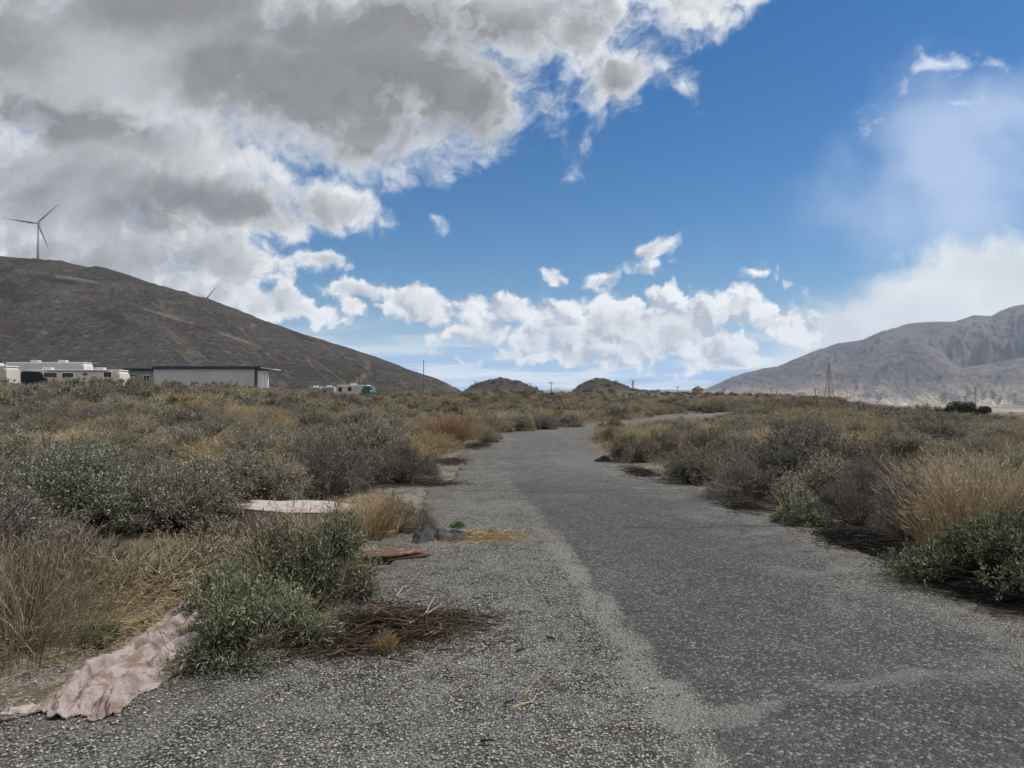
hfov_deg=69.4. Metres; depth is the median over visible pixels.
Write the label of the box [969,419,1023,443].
sage shrub
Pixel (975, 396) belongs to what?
transmission tower
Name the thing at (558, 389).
mountain
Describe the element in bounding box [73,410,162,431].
dry grass clump
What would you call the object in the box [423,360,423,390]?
utility pole
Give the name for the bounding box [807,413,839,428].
sage shrub
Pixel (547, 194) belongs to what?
sky
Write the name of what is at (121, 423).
mixed shrub
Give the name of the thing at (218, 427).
dark shrub
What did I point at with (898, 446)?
sage shrub
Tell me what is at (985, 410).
tree
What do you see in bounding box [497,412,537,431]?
sage shrub
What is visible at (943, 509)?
dry grass clump
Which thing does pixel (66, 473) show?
leafy shrub
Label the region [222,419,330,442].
mixed shrub
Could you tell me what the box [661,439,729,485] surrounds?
sage shrub
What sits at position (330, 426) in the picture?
mixed shrub
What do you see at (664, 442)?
mixed shrub
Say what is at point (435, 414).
sage shrub
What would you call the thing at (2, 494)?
dark shrub
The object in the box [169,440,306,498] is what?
sage shrub
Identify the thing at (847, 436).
mixed shrub
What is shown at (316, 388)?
travel trailer
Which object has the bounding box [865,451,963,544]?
twiggy shrub
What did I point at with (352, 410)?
dry grass clump
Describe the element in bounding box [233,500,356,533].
mattress
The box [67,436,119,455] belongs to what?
sage shrub
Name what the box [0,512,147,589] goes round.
dead bush
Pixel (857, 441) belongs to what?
dry grass clump
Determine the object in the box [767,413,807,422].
dry grass clump
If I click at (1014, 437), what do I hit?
mixed shrub
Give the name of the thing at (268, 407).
dry grass clump
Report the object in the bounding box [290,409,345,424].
dry grass clump
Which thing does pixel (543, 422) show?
sage shrub
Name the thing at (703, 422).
dry grass clump
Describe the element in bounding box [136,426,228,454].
mixed shrub
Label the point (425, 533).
cloth
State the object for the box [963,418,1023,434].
dry grass clump
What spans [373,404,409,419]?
sage shrub
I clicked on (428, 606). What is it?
forked branch
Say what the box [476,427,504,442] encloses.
dark shrub
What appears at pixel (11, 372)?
travel trailer
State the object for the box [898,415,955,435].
sage shrub
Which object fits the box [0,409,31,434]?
sage shrub
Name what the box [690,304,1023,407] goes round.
mountain
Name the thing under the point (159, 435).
sage shrub
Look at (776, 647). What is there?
road
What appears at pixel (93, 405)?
dark shrub
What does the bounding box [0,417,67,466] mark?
sage shrub
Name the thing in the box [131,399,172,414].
sage shrub
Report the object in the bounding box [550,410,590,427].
dark shrub
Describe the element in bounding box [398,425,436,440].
sage shrub
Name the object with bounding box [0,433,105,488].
sage shrub
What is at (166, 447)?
sage shrub
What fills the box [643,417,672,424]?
mixed shrub
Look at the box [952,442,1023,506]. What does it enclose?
sage shrub
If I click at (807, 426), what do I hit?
dark shrub
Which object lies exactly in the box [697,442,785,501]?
twiggy shrub
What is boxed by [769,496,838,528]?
leafy shrub
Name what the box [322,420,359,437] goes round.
dark shrub
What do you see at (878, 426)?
dry grass clump
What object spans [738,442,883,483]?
dry grass clump
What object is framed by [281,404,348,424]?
mixed shrub
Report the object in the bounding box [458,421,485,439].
mixed shrub
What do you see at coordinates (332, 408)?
sage shrub
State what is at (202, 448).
shrub
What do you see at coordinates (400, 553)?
broken board
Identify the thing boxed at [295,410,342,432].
sage shrub
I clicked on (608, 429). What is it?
sage shrub
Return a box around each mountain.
[462,387,691,392]
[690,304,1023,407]
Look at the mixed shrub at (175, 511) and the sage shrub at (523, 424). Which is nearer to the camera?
the mixed shrub at (175, 511)
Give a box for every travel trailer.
[0,363,20,383]
[4,360,93,372]
[307,386,321,391]
[320,385,335,393]
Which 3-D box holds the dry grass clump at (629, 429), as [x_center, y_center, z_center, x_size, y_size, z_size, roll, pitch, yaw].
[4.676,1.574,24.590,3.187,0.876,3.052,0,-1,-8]
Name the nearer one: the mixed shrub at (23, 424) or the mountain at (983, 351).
the mixed shrub at (23, 424)
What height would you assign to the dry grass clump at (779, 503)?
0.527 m
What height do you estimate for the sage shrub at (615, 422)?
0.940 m
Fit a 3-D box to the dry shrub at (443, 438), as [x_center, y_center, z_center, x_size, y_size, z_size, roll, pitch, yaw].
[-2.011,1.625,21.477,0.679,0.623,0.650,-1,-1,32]
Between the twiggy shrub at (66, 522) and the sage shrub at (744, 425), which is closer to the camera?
the twiggy shrub at (66, 522)
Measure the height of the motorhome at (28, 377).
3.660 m
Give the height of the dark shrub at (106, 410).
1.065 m
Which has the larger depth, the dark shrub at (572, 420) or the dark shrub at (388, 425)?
the dark shrub at (572, 420)
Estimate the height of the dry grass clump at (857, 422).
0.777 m
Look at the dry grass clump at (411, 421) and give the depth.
29.08 m
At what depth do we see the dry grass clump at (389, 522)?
7.99 m
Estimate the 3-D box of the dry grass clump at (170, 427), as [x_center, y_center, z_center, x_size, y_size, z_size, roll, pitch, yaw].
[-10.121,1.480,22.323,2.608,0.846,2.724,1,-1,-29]
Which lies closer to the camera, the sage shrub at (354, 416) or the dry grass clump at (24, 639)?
the dry grass clump at (24, 639)
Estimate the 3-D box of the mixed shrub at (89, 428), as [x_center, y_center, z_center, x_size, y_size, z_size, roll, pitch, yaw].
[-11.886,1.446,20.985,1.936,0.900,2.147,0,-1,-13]
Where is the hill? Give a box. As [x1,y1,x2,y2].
[0,256,460,393]
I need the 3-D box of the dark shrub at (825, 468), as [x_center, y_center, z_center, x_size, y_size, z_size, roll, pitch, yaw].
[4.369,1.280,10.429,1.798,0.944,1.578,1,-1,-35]
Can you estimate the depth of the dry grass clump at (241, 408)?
32.83 m
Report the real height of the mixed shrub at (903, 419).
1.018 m
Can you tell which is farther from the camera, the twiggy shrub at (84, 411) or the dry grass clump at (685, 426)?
the twiggy shrub at (84, 411)
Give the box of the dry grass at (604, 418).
[0,389,1019,559]
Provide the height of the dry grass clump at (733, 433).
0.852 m
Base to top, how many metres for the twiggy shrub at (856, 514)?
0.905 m
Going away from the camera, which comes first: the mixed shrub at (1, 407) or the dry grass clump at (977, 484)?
the dry grass clump at (977, 484)
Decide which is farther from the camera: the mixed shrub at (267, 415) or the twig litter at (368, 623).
the mixed shrub at (267, 415)
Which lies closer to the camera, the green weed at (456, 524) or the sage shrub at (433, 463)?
the green weed at (456, 524)
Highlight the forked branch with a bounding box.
[396,584,438,622]
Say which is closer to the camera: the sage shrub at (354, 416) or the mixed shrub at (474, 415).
the sage shrub at (354, 416)
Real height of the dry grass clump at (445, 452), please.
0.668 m
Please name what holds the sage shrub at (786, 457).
on the ground at (56, 680)
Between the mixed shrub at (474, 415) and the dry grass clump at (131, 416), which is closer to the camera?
the dry grass clump at (131, 416)
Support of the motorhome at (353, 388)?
on the ground at (56, 680)
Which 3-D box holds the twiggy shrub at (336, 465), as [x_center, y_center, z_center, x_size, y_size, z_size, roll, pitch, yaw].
[-2.890,1.219,12.112,1.814,1.294,2.140,1,-1,-38]
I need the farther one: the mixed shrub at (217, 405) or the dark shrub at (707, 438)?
the mixed shrub at (217, 405)
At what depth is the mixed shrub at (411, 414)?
34.78 m
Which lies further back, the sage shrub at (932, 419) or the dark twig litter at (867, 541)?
the sage shrub at (932, 419)
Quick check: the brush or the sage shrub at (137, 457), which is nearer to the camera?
the sage shrub at (137, 457)
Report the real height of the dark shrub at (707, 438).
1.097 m
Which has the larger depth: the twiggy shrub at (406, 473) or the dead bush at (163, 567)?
the twiggy shrub at (406, 473)
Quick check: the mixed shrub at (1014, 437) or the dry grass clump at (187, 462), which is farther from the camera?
the mixed shrub at (1014, 437)
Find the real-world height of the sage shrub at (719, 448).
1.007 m
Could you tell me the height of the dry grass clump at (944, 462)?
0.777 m
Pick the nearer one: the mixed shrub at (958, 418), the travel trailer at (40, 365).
the mixed shrub at (958, 418)
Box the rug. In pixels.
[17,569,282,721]
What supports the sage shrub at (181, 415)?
on the ground at (56, 680)
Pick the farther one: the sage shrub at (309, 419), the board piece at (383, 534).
the sage shrub at (309, 419)
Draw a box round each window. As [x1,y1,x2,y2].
[43,372,57,377]
[62,372,73,377]
[103,371,111,376]
[143,375,149,381]
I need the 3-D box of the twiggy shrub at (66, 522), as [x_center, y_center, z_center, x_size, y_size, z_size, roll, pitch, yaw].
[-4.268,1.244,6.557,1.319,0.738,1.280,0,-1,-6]
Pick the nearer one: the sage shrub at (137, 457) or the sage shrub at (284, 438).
the sage shrub at (137, 457)
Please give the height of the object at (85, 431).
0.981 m
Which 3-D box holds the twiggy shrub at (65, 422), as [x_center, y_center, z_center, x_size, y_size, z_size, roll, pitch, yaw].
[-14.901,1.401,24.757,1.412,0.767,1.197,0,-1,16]
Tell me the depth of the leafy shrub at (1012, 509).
7.01 m
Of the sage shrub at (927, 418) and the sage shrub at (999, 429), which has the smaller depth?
the sage shrub at (999, 429)
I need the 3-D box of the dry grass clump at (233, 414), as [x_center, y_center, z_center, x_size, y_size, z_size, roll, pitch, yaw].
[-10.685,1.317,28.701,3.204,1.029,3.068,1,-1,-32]
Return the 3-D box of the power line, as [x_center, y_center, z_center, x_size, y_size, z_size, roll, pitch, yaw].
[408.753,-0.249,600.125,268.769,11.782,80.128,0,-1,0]
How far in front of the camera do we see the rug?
3.85 m
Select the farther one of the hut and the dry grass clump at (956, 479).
the hut
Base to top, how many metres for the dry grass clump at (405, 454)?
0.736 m
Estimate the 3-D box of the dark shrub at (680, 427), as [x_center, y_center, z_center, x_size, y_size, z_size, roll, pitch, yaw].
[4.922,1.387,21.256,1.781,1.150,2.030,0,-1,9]
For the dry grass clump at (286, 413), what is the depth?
34.35 m
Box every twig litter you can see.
[182,442,683,716]
[606,463,1023,619]
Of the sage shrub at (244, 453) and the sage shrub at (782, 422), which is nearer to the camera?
the sage shrub at (244, 453)
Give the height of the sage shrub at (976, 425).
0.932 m
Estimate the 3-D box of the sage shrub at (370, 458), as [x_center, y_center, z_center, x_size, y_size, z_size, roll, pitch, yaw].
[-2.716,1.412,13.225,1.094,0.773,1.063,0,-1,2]
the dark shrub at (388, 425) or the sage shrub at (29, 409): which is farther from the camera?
the sage shrub at (29, 409)
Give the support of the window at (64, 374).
in the motorhome at (28, 377)
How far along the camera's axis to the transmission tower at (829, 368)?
640.51 m
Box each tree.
[945,401,976,413]
[966,405,980,415]
[977,405,991,416]
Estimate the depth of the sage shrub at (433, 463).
14.58 m
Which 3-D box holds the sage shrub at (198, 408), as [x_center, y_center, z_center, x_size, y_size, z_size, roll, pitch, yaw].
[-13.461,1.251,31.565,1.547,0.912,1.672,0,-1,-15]
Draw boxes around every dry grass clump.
[0,514,205,678]
[8,430,68,446]
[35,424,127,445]
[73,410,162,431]
[95,413,155,427]
[148,450,226,472]
[156,422,205,434]
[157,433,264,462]
[167,399,225,409]
[205,403,264,414]
[206,436,253,459]
[207,407,266,420]
[231,402,281,413]
[243,405,298,418]
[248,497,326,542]
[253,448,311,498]
[258,415,300,429]
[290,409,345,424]
[313,488,421,538]
[330,409,387,419]
[362,440,471,459]
[370,625,403,655]
[372,438,434,472]
[383,407,428,418]
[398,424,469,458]
[399,417,427,425]
[466,421,494,429]
[491,409,536,420]
[590,424,621,440]
[609,421,670,435]
[614,429,660,438]
[650,421,709,434]
[661,427,774,451]
[674,422,731,428]
[679,420,713,424]
[726,429,827,449]
[738,423,787,440]
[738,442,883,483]
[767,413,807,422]
[773,478,821,511]
[782,429,933,457]
[800,414,851,424]
[839,418,868,425]
[841,428,890,440]
[846,420,896,436]
[849,462,1023,516]
[869,436,1023,533]
[877,479,1022,547]
[902,446,988,485]
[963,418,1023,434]
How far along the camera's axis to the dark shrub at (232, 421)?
22.81 m
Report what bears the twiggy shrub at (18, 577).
on the ground at (56, 680)
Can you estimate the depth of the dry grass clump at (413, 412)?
36.64 m
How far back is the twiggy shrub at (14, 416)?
23.20 m
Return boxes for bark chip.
[480,738,492,742]
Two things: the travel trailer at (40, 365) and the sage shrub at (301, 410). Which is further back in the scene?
the travel trailer at (40, 365)
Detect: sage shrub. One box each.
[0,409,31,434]
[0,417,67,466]
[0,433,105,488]
[0,436,89,511]
[1,402,65,421]
[36,407,89,426]
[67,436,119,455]
[91,441,173,473]
[97,397,136,412]
[112,408,148,422]
[123,419,188,450]
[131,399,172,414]
[132,422,206,451]
[135,437,200,466]
[142,403,195,429]
[146,401,180,410]
[161,405,224,429]
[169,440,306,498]
[177,442,315,510]
[183,403,210,413]
[262,425,316,449]
[288,402,326,420]
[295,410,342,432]
[316,411,412,474]
[318,401,353,415]
[336,405,385,427]
[338,443,388,485]
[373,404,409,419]
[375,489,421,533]
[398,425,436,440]
[413,461,437,473]
[426,410,456,420]
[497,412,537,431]
[528,413,560,429]
[594,416,626,436]
[599,425,622,441]
[607,429,664,462]
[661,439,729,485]
[677,419,736,442]
[698,428,760,478]
[710,411,768,444]
[740,411,881,496]
[742,412,767,423]
[755,415,796,429]
[784,415,837,435]
[785,410,828,424]
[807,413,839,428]
[840,424,939,478]
[885,427,947,452]
[891,414,971,450]
[893,406,964,433]
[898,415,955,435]
[952,419,988,431]
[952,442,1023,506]
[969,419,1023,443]
[971,424,1023,441]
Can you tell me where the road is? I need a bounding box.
[0,413,1023,767]
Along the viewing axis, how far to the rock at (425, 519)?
8.25 m
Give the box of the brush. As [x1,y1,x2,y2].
[0,375,1022,423]
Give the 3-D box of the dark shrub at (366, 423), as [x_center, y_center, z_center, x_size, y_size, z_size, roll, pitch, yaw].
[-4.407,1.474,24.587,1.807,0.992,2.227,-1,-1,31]
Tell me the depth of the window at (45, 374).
93.74 m
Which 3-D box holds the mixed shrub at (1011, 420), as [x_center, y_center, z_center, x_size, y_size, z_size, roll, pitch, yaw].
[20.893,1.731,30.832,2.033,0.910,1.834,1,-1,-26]
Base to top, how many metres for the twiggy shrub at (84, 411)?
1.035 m
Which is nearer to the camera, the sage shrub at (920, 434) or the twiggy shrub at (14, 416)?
the sage shrub at (920, 434)
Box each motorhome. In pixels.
[20,367,129,384]
[336,383,375,396]
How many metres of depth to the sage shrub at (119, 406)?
32.56 m
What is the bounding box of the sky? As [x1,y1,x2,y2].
[0,0,1023,390]
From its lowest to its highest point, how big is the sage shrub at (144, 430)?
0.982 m
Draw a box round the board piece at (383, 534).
[374,530,397,539]
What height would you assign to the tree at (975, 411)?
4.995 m
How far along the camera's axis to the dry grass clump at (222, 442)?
17.22 m
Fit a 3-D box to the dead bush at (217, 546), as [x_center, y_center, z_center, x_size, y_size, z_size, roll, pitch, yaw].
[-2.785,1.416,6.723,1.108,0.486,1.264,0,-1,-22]
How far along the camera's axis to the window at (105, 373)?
93.74 m
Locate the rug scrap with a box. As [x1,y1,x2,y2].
[0,701,37,715]
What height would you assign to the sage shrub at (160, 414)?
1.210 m
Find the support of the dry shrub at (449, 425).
on the ground at (56, 680)
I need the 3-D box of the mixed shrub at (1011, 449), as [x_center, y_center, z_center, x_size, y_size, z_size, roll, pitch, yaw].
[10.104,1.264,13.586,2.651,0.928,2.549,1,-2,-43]
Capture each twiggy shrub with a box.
[0,406,53,435]
[0,461,98,601]
[0,485,108,574]
[0,528,101,640]
[49,416,81,428]
[68,404,114,425]
[286,420,389,501]
[361,436,444,484]
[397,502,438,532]
[401,425,448,454]
[608,433,639,456]
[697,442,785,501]
[809,452,906,527]
[840,419,887,438]
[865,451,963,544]
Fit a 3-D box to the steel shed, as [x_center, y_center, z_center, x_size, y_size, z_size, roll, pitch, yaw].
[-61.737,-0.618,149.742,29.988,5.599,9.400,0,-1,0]
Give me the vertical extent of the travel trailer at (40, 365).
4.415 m
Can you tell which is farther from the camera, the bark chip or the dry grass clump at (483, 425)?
the dry grass clump at (483, 425)
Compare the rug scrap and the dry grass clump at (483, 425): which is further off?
the dry grass clump at (483, 425)
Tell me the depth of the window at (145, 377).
146.50 m
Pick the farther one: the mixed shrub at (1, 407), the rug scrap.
the mixed shrub at (1, 407)
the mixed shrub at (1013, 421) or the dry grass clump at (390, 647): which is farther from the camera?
the mixed shrub at (1013, 421)
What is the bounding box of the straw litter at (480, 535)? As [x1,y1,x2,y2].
[0,525,569,699]
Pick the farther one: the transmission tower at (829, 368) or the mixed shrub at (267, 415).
the transmission tower at (829, 368)
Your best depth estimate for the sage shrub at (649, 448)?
17.42 m
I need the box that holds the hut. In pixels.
[692,386,703,393]
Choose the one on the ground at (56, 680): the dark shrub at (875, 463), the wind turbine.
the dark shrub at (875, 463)
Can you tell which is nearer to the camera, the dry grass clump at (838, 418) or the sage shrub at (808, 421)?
the sage shrub at (808, 421)
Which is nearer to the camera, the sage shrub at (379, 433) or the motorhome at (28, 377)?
the sage shrub at (379, 433)
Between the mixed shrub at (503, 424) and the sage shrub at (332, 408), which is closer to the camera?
the mixed shrub at (503, 424)
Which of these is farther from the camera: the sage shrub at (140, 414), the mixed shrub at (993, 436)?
the sage shrub at (140, 414)
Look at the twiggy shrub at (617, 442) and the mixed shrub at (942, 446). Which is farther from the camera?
the twiggy shrub at (617, 442)
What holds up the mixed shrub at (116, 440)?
on the ground at (56, 680)
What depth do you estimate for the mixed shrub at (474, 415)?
34.75 m
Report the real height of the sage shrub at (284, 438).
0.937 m
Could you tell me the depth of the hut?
191.41 m
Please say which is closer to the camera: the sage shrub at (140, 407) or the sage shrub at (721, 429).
the sage shrub at (721, 429)
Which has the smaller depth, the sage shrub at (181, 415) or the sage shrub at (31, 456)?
the sage shrub at (31, 456)
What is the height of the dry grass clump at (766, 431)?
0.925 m
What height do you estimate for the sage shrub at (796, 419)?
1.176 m
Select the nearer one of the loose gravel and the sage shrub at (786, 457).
the loose gravel
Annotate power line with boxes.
[835,378,1023,389]
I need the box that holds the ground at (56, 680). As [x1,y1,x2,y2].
[0,378,1023,723]
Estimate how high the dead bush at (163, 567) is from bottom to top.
0.530 m
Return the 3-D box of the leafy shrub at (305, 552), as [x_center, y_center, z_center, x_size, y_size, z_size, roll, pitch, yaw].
[-1.462,1.211,5.576,1.732,0.929,1.630,1,-2,-45]
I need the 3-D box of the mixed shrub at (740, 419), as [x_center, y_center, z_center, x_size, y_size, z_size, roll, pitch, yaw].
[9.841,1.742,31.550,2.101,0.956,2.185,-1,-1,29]
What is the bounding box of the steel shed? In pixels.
[124,366,278,389]
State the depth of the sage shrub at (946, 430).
18.67 m
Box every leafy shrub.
[0,432,162,534]
[131,548,366,694]
[161,556,268,626]
[205,480,412,610]
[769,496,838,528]
[864,499,1023,599]
[972,500,1023,524]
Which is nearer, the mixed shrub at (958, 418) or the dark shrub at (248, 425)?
the dark shrub at (248, 425)
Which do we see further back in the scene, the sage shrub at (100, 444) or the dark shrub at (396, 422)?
the dark shrub at (396, 422)
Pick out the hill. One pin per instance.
(57, 310)
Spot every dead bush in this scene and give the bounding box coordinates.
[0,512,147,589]
[68,523,226,611]
[143,516,266,573]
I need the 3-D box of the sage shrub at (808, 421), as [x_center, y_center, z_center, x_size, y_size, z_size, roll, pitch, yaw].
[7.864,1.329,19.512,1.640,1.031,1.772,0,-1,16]
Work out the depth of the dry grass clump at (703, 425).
25.45 m
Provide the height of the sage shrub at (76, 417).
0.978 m
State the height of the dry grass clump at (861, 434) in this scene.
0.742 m
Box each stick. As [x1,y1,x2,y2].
[511,693,537,708]
[621,725,641,733]
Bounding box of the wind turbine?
[5,206,55,258]
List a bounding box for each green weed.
[79,621,122,650]
[450,518,466,527]
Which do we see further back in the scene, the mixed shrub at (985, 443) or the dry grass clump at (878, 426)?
the dry grass clump at (878, 426)
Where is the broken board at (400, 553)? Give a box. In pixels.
[358,548,430,561]
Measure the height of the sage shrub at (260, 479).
0.965 m
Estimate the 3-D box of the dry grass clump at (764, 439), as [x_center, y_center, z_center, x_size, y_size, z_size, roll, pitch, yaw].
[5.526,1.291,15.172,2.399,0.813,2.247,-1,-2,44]
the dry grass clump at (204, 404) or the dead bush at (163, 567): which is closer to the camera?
the dead bush at (163, 567)
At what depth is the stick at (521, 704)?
3.56 m
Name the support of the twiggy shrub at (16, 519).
on the ground at (56, 680)
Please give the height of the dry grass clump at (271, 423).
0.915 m
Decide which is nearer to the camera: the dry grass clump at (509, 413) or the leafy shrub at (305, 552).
the leafy shrub at (305, 552)
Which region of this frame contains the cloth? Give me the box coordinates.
[411,524,471,543]
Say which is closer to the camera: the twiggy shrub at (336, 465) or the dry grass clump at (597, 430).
the twiggy shrub at (336, 465)
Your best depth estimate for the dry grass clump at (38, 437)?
19.55 m
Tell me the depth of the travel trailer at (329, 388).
162.76 m
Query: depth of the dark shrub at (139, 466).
10.19 m
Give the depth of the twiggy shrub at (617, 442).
19.41 m
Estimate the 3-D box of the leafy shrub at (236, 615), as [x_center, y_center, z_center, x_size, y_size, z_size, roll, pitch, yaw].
[-1.520,1.367,4.478,1.424,0.582,1.594,1,-1,-29]
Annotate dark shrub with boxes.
[0,490,51,534]
[55,450,181,509]
[71,404,115,418]
[85,401,110,409]
[163,415,231,440]
[210,411,270,436]
[214,412,272,443]
[275,424,354,477]
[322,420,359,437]
[344,417,409,437]
[362,417,389,430]
[380,409,425,433]
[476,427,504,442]
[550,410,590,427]
[655,421,732,469]
[662,418,700,437]
[765,441,877,510]
[777,408,842,440]
[838,446,934,496]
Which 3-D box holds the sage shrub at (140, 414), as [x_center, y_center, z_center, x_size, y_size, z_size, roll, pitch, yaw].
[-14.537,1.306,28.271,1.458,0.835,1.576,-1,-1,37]
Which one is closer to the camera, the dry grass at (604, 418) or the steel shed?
the dry grass at (604, 418)
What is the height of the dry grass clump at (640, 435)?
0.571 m
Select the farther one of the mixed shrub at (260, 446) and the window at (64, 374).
the window at (64, 374)
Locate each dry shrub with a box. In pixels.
[408,410,489,447]
[434,432,451,448]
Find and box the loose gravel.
[0,510,735,767]
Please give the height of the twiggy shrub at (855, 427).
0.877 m
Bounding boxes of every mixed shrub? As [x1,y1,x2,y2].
[0,402,16,412]
[2,411,85,435]
[58,428,145,454]
[66,420,130,442]
[87,411,162,437]
[87,447,260,537]
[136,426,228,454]
[166,424,316,464]
[190,402,240,410]
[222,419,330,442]
[231,407,294,423]
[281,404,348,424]
[288,420,362,438]
[379,408,427,419]
[454,411,503,425]
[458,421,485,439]
[466,412,520,432]
[625,423,685,458]
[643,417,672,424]
[719,415,756,423]
[822,429,870,441]
[888,413,922,424]
[917,433,1011,469]
[926,431,1022,460]
[931,407,986,422]
[940,432,1023,456]
[964,429,1023,448]
[983,436,1023,465]
[992,418,1023,428]
[996,417,1022,425]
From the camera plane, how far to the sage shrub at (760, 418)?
33.50 m
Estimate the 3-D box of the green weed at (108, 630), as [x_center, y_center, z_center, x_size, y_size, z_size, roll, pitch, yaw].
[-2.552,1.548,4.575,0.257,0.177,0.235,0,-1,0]
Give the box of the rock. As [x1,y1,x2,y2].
[594,455,610,461]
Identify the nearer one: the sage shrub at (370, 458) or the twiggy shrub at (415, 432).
the sage shrub at (370, 458)
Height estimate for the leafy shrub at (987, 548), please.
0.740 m
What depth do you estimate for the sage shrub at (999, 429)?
19.52 m
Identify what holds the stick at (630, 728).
on the road
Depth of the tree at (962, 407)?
234.19 m
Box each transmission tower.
[823,362,834,396]
[973,386,978,406]
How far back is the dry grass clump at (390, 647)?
4.32 m
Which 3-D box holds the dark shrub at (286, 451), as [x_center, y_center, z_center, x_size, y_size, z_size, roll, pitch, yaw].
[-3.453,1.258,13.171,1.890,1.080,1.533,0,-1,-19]
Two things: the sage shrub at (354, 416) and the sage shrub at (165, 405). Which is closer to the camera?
the sage shrub at (354, 416)
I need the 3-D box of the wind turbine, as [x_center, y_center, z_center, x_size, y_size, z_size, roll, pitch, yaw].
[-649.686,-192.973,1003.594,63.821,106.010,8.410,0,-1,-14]
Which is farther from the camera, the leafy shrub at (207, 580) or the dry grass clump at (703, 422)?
the dry grass clump at (703, 422)
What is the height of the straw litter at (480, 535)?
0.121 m
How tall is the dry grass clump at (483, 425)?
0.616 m

